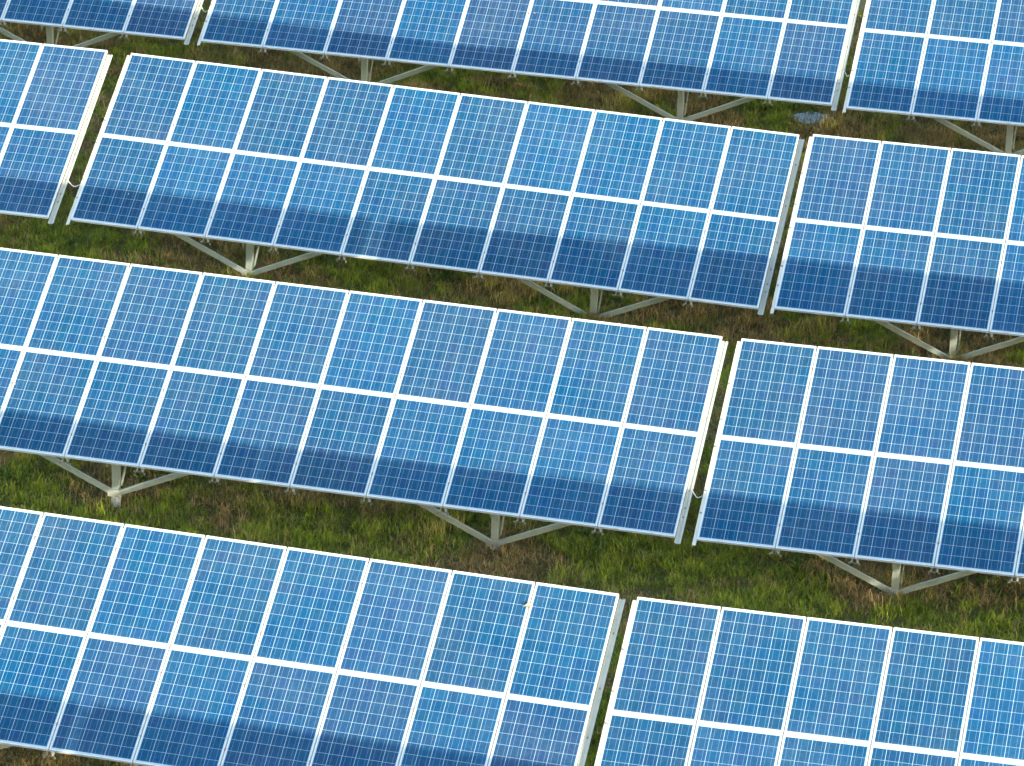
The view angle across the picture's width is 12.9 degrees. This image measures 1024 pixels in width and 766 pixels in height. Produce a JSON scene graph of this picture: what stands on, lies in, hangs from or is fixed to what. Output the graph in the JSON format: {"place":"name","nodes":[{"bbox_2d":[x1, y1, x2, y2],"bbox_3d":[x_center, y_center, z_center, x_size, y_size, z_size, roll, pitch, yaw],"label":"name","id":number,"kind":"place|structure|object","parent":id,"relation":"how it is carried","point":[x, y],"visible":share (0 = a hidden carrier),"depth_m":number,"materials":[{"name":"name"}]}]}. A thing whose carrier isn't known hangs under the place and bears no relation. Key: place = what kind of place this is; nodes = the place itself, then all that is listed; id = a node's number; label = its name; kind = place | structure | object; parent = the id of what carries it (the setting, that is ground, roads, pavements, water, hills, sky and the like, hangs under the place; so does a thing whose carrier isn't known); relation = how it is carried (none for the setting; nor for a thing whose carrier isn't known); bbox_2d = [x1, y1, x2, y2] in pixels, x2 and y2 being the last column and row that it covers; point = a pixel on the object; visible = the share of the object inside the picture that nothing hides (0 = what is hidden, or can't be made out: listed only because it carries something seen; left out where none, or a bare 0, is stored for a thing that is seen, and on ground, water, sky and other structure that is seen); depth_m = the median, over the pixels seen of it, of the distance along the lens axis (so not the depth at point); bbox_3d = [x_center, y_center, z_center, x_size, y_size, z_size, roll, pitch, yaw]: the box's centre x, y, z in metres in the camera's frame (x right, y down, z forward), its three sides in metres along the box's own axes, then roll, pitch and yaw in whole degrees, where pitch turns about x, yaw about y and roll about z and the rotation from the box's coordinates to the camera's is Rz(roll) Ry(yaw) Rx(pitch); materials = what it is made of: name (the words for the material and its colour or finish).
{"place":"outdoors","nodes":[
{"label":"outdoors","id":0,"kind":"place"},
{"bbox_2d":[0,0,1023,765],"bbox_3d":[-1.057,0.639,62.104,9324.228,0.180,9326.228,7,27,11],"label":"ground","id":1,"kind":"structure","parent":0,"point":[348,514],"depth_m":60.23,"materials":[{"name":"plant"}]},
{"bbox_2d":[0,39,112,223],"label":"solar table","id":2,"kind":"object","parent":1,"relation":"on","point":[46,91],"visible":1,"depth_m":66.83,"materials":[{"name":"photovoltaic glass"},{"name":"silicon cells"},{"name":"galvanised steel"}]},
{"bbox_2d":[0,0,203,47],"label":"solar table","id":3,"kind":"object","parent":1,"relation":"on","point":[169,19],"visible":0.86,"depth_m":72.37,"materials":[{"name":"photovoltaic glass"},{"name":"silicon cells"},{"name":"galvanised steel"}]},
{"bbox_2d":[0,506,624,765],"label":"solar table","id":4,"kind":"object","parent":1,"relation":"on","point":[135,645],"visible":1,"depth_m":53.07,"materials":[{"name":"photovoltaic glass"},{"name":"silicon cells"},{"name":"galvanised steel"}]},
{"bbox_2d":[0,248,727,549],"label":"solar table","id":5,"kind":"object","parent":1,"relation":"on","point":[560,421],"visible":1,"depth_m":59.30,"materials":[{"name":"photovoltaic glass"},{"name":"silicon cells"},{"name":"galvanised steel"}]},
{"bbox_2d":[66,53,804,318],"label":"solar table","id":6,"kind":"object","parent":1,"relation":"on","point":[551,194],"visible":0.98,"depth_m":65.69,"materials":[{"name":"photovoltaic glass"},{"name":"silicon cells"},{"name":"galvanised steel"}]},
{"bbox_2d":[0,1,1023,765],"bbox_3d":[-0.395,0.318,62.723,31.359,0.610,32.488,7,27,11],"label":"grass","id":7,"kind":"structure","parent":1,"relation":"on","point":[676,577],"depth_m":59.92,"materials":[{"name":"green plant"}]},
{"bbox_2d":[0,34,1023,764],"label":"weeds","id":8,"kind":"object","parent":1,"relation":"on","point":[438,276],"visible":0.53,"depth_m":60.64,"materials":[{"name":"green plant"}]},
{"bbox_2d":[197,0,859,120],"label":"solar table","id":9,"kind":"object","parent":1,"relation":"on","point":[780,50],"visible":0.93,"depth_m":71.32,"materials":[{"name":"photovoltaic glass"},{"name":"silicon cells"},{"name":"galvanised steel"}]},
{"bbox_2d":[594,597,1023,765],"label":"solar table","id":10,"kind":"object","parent":1,"relation":"on","point":[700,685],"visible":1,"depth_m":52.18,"materials":[{"name":"photovoltaic glass"},{"name":"silicon cells"},{"name":"galvanised steel"}]},
{"bbox_2d":[791,111,833,123],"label":"puddle","id":11,"kind":"object","parent":1,"relation":"on","point":[804,114],"visible":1,"depth_m":72.12,"materials":[{"name":"liquid"}]},
{"bbox_2d":[692,338,1023,595],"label":"solar table","id":12,"kind":"object","parent":1,"relation":"on","point":[828,454],"visible":0.98,"depth_m":58.04,"materials":[{"name":"photovoltaic glass"},{"name":"silicon cells"},{"name":"galvanised steel"}]},
{"bbox_2d":[770,134,1023,360],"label":"solar table","id":13,"kind":"object","parent":1,"relation":"on","point":[884,233],"visible":0.97,"depth_m":64.35,"materials":[{"name":"photovoltaic glass"},{"name":"silicon cells"},{"name":"galvanised steel"}]},
{"bbox_2d":[842,0,1023,154],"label":"solar table","id":14,"kind":"object","parent":1,"relation":"on","point":[940,61],"visible":0.93,"depth_m":70.40,"materials":[{"name":"photovoltaic glass"},{"name":"silicon cells"},{"name":"galvanised steel"}]}
]}

